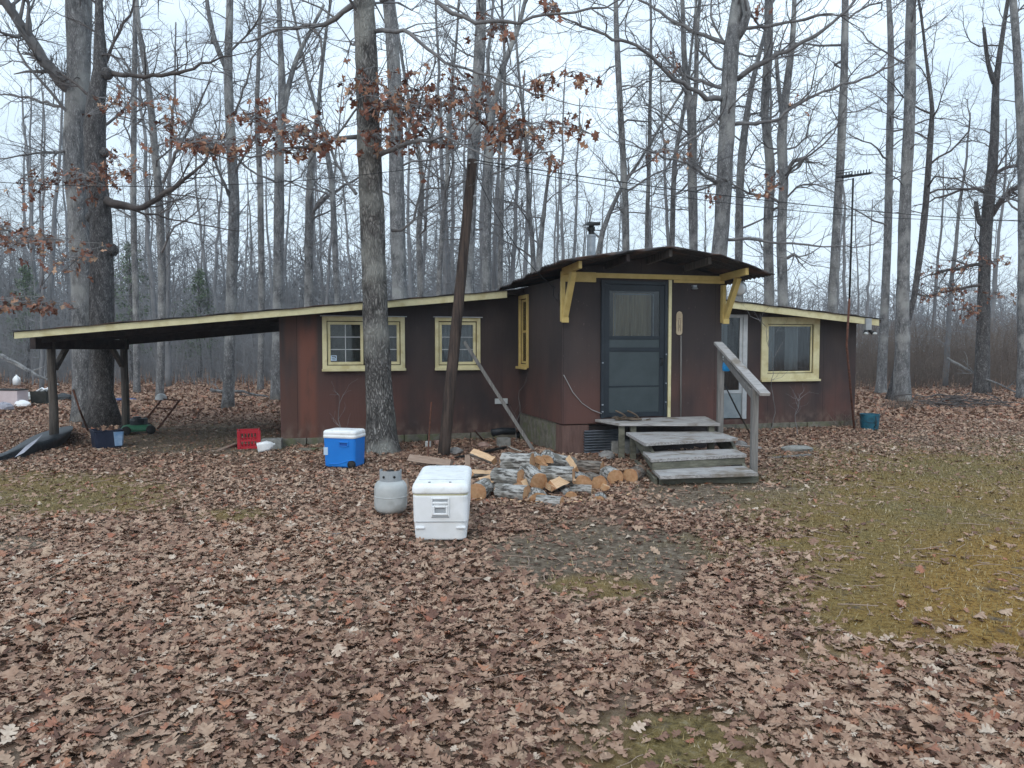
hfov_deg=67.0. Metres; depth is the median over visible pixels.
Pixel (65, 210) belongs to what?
bare tree
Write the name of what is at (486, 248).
bare tree
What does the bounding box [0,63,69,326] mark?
bare tree
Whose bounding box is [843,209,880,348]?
bare tree
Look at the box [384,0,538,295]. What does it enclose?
bare tree
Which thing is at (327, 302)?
bare tree
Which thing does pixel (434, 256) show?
bare tree
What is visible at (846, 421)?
dry grass clump
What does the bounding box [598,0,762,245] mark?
bare tree
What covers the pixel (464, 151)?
bare tree
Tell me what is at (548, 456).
firewood log
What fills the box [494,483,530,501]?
firewood log
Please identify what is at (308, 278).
bare tree
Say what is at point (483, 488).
firewood log
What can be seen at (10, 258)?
bare tree
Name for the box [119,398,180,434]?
lawn mower
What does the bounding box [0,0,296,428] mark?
oak tree
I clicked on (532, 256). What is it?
bare tree
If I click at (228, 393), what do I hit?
bare tree
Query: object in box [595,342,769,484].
porch steps
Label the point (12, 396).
box
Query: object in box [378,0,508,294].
bare tree
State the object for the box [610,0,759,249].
bare tree
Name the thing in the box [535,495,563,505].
firewood log
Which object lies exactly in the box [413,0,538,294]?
bare tree
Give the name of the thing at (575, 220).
bare tree
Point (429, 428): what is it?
iron stake
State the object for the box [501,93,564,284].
bare tree
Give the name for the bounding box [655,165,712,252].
bare tree
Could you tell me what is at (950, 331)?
bare tree
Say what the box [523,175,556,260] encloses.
bare tree
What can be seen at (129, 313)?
pine tree
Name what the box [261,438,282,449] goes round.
concrete block
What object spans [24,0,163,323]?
bare tree
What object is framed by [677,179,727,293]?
bare tree
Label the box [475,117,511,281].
bare tree
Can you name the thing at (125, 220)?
bare tree
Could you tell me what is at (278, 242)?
bare tree
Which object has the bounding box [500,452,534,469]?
firewood log
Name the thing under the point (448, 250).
bare tree
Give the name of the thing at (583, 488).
firewood log
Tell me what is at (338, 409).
sapling
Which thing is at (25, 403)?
plastic bag
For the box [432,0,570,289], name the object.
bare tree
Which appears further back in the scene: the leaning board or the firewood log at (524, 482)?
the leaning board
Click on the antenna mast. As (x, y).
(846, 175)
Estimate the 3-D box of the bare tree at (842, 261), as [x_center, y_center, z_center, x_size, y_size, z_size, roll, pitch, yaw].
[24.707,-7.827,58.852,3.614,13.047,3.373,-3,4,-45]
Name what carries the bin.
on the ground at (962, 617)
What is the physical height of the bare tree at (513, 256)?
12.453 m
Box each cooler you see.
[323,428,365,468]
[412,465,471,539]
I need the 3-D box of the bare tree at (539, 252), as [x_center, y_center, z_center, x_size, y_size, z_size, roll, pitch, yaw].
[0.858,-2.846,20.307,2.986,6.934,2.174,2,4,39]
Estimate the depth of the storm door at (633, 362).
11.39 m
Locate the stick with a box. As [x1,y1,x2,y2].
[72,389,88,430]
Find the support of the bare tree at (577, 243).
on the ground at (962, 617)
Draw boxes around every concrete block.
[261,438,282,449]
[299,447,323,451]
[497,437,510,446]
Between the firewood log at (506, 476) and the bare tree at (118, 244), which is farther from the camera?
the bare tree at (118, 244)
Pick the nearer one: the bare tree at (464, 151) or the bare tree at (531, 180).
the bare tree at (464, 151)
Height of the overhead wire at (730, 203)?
0.419 m
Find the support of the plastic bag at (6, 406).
on the ground at (962, 617)
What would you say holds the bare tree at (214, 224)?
on the ground at (962, 617)
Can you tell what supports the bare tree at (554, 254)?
on the ground at (962, 617)
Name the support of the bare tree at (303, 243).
on the ground at (962, 617)
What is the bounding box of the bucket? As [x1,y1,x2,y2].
[859,413,879,429]
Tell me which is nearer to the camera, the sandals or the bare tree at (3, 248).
the sandals
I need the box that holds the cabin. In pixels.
[12,222,883,454]
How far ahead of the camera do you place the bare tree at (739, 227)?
20.72 m
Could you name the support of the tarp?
on the ground at (962, 617)
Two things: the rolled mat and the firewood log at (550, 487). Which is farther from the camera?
the rolled mat
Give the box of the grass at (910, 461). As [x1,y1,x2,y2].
[0,421,1023,767]
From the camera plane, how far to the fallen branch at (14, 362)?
25.51 m
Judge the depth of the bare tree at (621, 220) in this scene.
53.09 m
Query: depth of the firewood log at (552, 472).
8.19 m
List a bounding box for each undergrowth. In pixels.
[0,272,506,384]
[808,293,1016,389]
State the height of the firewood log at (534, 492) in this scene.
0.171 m
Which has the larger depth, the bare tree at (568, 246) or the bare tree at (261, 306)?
the bare tree at (568, 246)
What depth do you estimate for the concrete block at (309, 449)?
11.58 m
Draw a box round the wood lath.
[769,454,811,458]
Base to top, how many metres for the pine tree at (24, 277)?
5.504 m
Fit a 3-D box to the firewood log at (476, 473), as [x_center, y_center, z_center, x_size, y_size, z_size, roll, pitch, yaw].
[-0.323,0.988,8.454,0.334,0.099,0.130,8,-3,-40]
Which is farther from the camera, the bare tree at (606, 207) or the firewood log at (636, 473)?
the bare tree at (606, 207)
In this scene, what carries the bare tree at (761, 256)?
on the ground at (962, 617)
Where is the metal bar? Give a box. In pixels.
[455,446,506,458]
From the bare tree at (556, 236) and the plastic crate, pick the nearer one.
the plastic crate
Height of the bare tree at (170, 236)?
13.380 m
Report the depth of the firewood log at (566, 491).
8.01 m
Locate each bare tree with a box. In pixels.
[0,52,66,372]
[0,61,70,372]
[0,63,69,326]
[0,91,69,388]
[0,110,23,289]
[0,123,66,313]
[0,151,26,303]
[0,191,28,357]
[0,201,27,328]
[0,204,24,343]
[2,79,70,329]
[5,211,45,316]
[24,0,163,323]
[33,120,70,321]
[36,170,69,317]
[41,0,228,392]
[46,0,251,396]
[55,161,137,317]
[92,0,205,373]
[112,210,140,304]
[113,171,145,311]
[114,170,157,319]
[115,19,208,386]
[117,173,186,356]
[119,141,182,348]
[119,223,147,367]
[121,227,156,309]
[128,118,189,341]
[135,0,305,408]
[139,236,172,343]
[157,79,227,376]
[172,202,225,372]
[178,81,255,373]
[190,0,335,401]
[193,119,242,304]
[208,0,323,389]
[218,167,272,333]
[222,197,257,367]
[236,0,359,303]
[242,165,297,336]
[251,160,306,337]
[283,0,358,306]
[284,157,346,305]
[284,239,302,305]
[286,120,343,307]
[287,160,353,304]
[288,182,338,304]
[298,66,356,304]
[308,0,498,299]
[312,100,361,303]
[341,111,390,295]
[350,0,495,296]
[359,90,453,297]
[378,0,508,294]
[382,82,432,299]
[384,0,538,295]
[387,93,462,296]
[398,0,541,292]
[406,25,496,292]
[406,183,442,295]
[410,0,581,291]
[412,81,503,295]
[412,198,448,294]
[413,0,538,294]
[415,88,478,296]
[421,148,458,280]
[425,184,459,295]
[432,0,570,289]
[432,112,547,292]
[451,19,550,290]
[451,126,530,290]
[474,63,574,289]
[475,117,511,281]
[475,220,512,288]
[476,4,600,272]
[491,193,521,289]
[496,143,601,271]
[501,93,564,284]
[507,119,552,273]
[508,208,524,287]
[522,158,579,263]
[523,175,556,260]
[527,86,604,270]
[527,153,587,266]
[533,63,598,262]
[543,214,571,259]
[558,17,720,253]
[559,241,576,258]
[564,222,585,256]
[566,203,596,257]
[567,0,702,247]
[570,0,716,250]
[573,189,603,255]
[578,153,632,255]
[588,160,650,250]
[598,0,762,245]
[598,194,641,251]
[599,223,620,252]
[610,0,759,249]
[616,117,663,247]
[625,68,700,247]
[630,170,675,247]
[641,0,821,301]
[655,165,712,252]
[665,0,886,306]
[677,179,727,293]
[711,0,884,305]
[713,52,821,305]
[745,0,930,312]
[797,96,892,345]
[798,202,864,312]
[817,0,991,393]
[818,201,857,307]
[822,0,971,401]
[839,195,895,346]
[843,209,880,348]
[855,0,1023,399]
[887,0,1023,394]
[894,156,964,377]
[911,108,1002,385]
[945,118,1017,355]
[954,0,1023,398]
[966,218,1016,332]
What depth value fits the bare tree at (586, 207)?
60.84 m
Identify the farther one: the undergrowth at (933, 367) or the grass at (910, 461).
the undergrowth at (933, 367)
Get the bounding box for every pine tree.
[0,264,48,378]
[114,240,153,379]
[171,268,237,377]
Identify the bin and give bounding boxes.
[30,387,48,404]
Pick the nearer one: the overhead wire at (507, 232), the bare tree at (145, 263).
the overhead wire at (507, 232)
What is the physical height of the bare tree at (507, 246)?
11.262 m
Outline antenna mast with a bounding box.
[836,168,873,428]
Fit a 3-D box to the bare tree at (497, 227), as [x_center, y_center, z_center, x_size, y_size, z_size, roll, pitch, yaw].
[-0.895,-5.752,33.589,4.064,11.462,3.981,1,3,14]
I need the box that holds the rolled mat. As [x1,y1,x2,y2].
[491,427,515,435]
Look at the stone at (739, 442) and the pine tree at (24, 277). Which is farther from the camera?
the pine tree at (24, 277)
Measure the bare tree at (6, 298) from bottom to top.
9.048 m
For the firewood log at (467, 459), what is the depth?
9.58 m
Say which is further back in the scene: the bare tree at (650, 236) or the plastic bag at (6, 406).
the bare tree at (650, 236)
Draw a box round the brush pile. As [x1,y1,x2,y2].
[894,392,1023,408]
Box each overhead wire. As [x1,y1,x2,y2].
[0,160,467,186]
[476,174,553,286]
[477,160,1023,221]
[479,163,998,220]
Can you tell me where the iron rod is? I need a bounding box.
[724,383,749,433]
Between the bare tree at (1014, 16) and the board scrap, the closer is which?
the board scrap
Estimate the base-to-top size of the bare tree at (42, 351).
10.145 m
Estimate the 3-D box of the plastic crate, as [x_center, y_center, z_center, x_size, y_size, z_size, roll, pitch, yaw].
[-4.098,0.852,12.043,0.340,0.280,0.340,-1,3,-20]
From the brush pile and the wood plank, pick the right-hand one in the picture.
the brush pile
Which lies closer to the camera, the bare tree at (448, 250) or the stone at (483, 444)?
the stone at (483, 444)
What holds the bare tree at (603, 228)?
on the ground at (962, 617)
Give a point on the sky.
(964, 71)
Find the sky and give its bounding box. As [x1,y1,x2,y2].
[0,0,1023,344]
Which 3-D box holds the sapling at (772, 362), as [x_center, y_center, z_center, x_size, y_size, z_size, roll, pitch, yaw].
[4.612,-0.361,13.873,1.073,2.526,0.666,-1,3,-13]
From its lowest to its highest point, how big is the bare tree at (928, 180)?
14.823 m
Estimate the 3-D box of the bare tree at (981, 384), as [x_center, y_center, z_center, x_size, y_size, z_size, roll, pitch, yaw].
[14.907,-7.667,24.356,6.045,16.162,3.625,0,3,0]
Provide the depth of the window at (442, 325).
12.95 m
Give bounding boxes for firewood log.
[402,477,408,499]
[407,454,453,464]
[465,454,469,466]
[469,449,496,463]
[471,469,491,477]
[471,478,493,500]
[478,475,494,483]
[490,467,523,484]
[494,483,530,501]
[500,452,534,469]
[513,478,530,487]
[519,464,546,488]
[527,487,546,501]
[532,452,545,463]
[535,462,547,468]
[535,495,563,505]
[540,465,574,484]
[541,450,554,462]
[545,482,555,491]
[547,453,576,465]
[548,476,575,490]
[557,486,576,497]
[566,455,578,471]
[569,471,591,485]
[570,484,591,494]
[576,460,604,474]
[583,471,606,490]
[594,492,606,500]
[599,466,622,483]
[600,483,609,490]
[623,465,646,481]
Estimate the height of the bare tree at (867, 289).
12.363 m
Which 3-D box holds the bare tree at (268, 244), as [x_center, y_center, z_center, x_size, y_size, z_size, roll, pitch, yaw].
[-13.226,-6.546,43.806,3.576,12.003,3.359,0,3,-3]
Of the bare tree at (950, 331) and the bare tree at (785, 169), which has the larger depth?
the bare tree at (950, 331)
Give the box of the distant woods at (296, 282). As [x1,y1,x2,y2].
[0,203,534,370]
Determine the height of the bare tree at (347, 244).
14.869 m
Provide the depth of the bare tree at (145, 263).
49.22 m
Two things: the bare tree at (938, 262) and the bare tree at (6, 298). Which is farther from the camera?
the bare tree at (938, 262)
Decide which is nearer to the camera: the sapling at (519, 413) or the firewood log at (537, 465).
the firewood log at (537, 465)
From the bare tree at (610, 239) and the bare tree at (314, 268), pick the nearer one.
the bare tree at (610, 239)
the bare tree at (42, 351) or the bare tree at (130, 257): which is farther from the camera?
the bare tree at (130, 257)
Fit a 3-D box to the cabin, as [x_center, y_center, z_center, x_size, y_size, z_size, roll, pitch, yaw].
[-0.209,-0.929,13.620,14.666,3.779,7.190,-1,3,-16]
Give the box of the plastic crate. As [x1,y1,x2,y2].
[237,428,260,448]
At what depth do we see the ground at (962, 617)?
5.47 m
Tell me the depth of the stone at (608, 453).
10.74 m
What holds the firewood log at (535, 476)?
on the firewood log at (524, 482)
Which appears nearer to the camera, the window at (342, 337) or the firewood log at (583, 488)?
the firewood log at (583, 488)
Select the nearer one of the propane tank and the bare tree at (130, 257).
the propane tank
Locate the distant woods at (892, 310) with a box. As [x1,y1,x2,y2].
[2,258,1016,363]
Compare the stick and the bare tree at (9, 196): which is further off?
the bare tree at (9, 196)
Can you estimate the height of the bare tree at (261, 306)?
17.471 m
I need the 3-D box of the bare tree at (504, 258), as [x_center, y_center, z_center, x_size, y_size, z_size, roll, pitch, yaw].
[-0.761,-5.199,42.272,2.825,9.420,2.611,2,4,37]
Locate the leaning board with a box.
[463,341,533,449]
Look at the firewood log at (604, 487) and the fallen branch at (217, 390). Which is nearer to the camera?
the firewood log at (604, 487)
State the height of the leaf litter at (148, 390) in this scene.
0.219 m
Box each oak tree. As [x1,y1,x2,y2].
[0,0,207,423]
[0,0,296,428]
[113,0,646,454]
[527,0,942,284]
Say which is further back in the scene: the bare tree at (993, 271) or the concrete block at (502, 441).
the bare tree at (993, 271)
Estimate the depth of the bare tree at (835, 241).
19.21 m
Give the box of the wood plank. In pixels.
[216,443,236,450]
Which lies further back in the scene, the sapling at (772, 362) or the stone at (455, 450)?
the sapling at (772, 362)
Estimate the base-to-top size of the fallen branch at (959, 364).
1.319 m
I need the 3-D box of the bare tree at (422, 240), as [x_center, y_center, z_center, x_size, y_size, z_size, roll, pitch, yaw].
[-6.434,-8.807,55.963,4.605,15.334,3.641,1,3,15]
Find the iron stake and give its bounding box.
[427,402,431,455]
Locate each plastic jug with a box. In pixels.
[13,375,20,384]
[256,441,274,452]
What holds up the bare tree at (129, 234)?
on the ground at (962, 617)
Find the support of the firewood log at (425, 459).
on the ground at (962, 617)
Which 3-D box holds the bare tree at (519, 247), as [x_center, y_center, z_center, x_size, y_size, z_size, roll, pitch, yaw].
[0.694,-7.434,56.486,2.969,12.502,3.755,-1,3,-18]
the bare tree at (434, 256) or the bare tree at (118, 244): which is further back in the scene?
the bare tree at (118, 244)
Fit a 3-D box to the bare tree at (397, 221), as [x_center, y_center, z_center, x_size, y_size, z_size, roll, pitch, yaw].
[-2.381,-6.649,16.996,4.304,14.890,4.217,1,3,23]
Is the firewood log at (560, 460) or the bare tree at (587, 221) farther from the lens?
the bare tree at (587, 221)
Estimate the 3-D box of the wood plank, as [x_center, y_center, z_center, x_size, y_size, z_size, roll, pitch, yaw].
[-4.404,0.980,11.981,0.070,0.040,0.845,0,3,-1]
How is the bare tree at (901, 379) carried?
on the ground at (962, 617)
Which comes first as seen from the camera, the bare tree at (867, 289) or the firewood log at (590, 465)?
the firewood log at (590, 465)
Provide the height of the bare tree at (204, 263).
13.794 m
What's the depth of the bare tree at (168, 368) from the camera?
28.79 m
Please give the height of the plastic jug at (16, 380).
0.275 m
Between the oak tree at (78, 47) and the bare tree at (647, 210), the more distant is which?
the bare tree at (647, 210)
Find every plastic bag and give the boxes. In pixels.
[0,402,13,410]
[14,400,30,406]
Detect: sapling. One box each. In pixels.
[332,381,353,427]
[513,380,526,440]
[746,306,801,430]
[789,387,816,434]
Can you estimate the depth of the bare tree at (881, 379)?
24.64 m
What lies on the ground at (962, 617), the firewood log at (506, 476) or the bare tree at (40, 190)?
the bare tree at (40, 190)
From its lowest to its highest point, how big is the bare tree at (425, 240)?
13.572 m
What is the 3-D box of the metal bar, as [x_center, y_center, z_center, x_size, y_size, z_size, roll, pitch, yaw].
[-0.441,0.993,11.239,0.050,0.070,1.076,2,4,40]
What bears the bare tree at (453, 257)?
on the ground at (962, 617)
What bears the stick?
on the ground at (962, 617)
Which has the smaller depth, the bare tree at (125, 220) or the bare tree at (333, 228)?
the bare tree at (333, 228)
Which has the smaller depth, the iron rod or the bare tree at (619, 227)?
the iron rod
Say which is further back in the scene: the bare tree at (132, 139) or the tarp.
the bare tree at (132, 139)
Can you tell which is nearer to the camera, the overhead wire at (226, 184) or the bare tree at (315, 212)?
the overhead wire at (226, 184)
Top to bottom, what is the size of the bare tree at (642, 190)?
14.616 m
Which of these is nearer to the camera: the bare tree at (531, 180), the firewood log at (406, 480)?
the firewood log at (406, 480)
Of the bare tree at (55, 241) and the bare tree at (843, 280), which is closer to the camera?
the bare tree at (843, 280)
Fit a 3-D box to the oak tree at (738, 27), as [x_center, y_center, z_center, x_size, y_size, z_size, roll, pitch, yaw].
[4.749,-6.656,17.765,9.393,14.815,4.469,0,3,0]
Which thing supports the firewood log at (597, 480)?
on the ground at (962, 617)
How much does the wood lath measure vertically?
0.020 m
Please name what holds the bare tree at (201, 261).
on the ground at (962, 617)
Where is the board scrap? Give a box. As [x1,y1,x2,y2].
[735,444,761,448]
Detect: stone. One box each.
[450,447,462,454]
[477,442,489,447]
[598,450,614,458]
[735,440,746,444]
[781,445,812,451]
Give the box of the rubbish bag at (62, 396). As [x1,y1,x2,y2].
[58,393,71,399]
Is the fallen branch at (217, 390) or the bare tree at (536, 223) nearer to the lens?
the fallen branch at (217, 390)
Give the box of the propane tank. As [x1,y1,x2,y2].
[374,469,406,515]
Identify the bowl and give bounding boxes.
[155,393,166,399]
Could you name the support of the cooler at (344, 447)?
on the ground at (962, 617)
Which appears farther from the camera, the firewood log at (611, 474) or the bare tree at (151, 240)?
the bare tree at (151, 240)
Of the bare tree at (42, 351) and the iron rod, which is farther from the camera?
the bare tree at (42, 351)
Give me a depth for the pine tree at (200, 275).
35.79 m
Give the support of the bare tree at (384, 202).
on the ground at (962, 617)
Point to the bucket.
(869, 420)
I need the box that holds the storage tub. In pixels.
[89,425,123,448]
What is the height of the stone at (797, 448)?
0.125 m
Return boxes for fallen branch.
[0,353,59,385]
[210,369,268,396]
[947,353,1015,392]
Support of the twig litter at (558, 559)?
on the ground at (962, 617)
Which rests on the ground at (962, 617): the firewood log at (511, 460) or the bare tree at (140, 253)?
the bare tree at (140, 253)
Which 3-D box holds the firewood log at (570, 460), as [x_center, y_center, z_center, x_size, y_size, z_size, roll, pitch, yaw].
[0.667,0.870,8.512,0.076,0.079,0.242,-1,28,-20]
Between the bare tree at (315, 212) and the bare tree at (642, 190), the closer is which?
the bare tree at (642, 190)
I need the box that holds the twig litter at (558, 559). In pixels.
[0,425,1023,767]
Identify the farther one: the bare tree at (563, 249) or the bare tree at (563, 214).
the bare tree at (563, 214)
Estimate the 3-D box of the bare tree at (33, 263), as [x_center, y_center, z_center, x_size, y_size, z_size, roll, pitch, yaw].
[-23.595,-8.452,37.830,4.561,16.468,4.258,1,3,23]
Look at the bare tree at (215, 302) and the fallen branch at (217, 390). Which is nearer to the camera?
the fallen branch at (217, 390)
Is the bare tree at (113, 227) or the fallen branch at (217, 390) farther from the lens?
the bare tree at (113, 227)
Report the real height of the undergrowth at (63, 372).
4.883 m
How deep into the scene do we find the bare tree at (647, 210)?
23.66 m
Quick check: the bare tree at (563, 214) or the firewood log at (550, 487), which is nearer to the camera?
the firewood log at (550, 487)
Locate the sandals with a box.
[612,410,650,419]
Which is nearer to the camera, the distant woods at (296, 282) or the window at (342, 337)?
the window at (342, 337)
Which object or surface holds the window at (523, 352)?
in the cabin
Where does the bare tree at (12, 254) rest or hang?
on the ground at (962, 617)
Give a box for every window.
[320,315,406,371]
[434,316,482,369]
[515,294,528,369]
[760,317,820,381]
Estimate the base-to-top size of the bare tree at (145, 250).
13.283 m
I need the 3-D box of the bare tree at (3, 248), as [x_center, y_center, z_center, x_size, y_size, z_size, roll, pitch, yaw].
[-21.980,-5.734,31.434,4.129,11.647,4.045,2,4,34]
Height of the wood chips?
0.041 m
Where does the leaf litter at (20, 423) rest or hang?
on the ground at (962, 617)
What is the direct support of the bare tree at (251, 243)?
on the ground at (962, 617)
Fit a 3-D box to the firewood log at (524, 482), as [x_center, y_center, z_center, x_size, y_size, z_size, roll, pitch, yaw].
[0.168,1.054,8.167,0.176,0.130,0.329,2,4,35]
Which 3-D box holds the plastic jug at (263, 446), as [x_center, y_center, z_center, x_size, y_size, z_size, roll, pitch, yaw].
[-3.695,0.939,11.620,0.273,0.170,0.147,-1,3,-20]
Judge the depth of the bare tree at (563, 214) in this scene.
52.97 m
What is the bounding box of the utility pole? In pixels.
[438,154,477,456]
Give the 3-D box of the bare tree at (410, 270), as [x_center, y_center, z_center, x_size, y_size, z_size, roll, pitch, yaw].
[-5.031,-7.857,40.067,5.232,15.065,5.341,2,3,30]
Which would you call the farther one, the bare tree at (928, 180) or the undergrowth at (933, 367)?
the undergrowth at (933, 367)
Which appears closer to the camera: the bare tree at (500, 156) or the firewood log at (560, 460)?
the firewood log at (560, 460)
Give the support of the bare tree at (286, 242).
on the ground at (962, 617)
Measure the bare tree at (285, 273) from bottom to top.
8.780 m
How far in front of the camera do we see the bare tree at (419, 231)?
23.30 m
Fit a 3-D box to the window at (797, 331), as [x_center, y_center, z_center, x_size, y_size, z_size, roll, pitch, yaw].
[5.256,-0.658,14.696,1.294,1.212,0.229,-1,3,-16]
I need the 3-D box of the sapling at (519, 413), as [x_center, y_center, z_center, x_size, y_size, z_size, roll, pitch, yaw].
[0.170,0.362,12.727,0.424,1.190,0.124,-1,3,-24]
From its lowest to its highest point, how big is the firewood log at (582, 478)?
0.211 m
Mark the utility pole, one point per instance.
(444, 446)
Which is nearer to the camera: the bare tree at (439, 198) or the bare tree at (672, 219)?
the bare tree at (672, 219)
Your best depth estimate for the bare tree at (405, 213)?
43.35 m
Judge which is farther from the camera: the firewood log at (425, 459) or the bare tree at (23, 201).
the bare tree at (23, 201)
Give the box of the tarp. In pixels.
[0,426,72,461]
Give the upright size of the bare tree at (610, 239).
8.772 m
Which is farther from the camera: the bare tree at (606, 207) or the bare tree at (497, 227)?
the bare tree at (606, 207)
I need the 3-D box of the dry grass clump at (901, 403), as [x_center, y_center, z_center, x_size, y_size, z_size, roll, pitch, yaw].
[9.600,0.461,19.122,1.482,0.351,0.684,0,3,0]
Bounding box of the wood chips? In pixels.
[470,483,636,504]
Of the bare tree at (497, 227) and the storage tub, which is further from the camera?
the bare tree at (497, 227)
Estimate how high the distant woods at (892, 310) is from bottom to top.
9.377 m
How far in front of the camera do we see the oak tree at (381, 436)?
11.00 m
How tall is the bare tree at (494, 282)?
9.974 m
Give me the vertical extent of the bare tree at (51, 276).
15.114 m
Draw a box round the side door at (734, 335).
[721,314,747,418]
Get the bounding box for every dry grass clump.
[829,410,859,426]
[879,395,933,409]
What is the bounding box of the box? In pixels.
[0,389,28,405]
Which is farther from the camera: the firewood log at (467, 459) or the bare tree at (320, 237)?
the bare tree at (320, 237)
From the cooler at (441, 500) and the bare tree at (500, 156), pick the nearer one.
the cooler at (441, 500)
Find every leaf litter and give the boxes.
[0,376,1023,419]
[0,416,1023,526]
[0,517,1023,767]
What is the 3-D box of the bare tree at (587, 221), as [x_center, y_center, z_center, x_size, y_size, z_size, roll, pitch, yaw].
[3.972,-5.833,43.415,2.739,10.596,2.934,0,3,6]
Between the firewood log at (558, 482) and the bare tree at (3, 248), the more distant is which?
the bare tree at (3, 248)
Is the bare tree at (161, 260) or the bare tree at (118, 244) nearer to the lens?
the bare tree at (161, 260)
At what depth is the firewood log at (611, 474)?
8.87 m
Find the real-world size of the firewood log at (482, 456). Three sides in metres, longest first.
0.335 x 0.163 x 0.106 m
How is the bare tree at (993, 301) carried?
on the ground at (962, 617)
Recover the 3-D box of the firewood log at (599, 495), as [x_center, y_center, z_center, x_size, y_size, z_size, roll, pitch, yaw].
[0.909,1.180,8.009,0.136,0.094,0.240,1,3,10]
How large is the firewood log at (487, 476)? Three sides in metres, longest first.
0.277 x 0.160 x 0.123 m
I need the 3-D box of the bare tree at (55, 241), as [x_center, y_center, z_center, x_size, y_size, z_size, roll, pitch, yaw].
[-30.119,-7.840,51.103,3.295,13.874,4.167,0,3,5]
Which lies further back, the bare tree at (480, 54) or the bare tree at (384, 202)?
the bare tree at (384, 202)
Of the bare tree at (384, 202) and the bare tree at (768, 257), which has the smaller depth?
the bare tree at (768, 257)
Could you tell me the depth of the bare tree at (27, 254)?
40.48 m
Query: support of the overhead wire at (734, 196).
attached to the utility pole
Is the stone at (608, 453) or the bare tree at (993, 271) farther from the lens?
the bare tree at (993, 271)
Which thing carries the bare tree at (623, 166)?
on the ground at (962, 617)
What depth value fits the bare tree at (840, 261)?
52.14 m
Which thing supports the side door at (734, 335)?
in the cabin
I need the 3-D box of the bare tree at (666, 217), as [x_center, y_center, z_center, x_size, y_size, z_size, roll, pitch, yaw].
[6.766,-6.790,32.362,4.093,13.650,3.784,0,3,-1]
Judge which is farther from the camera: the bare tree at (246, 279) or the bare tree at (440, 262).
the bare tree at (246, 279)
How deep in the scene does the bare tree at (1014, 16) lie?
22.73 m
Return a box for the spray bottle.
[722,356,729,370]
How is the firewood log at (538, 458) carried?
on the firewood log at (548, 456)
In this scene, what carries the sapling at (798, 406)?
on the ground at (962, 617)
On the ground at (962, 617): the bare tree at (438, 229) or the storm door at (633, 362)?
the bare tree at (438, 229)
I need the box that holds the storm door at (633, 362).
[602,284,666,417]
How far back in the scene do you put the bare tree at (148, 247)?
32.95 m
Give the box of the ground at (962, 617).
[0,355,1023,767]

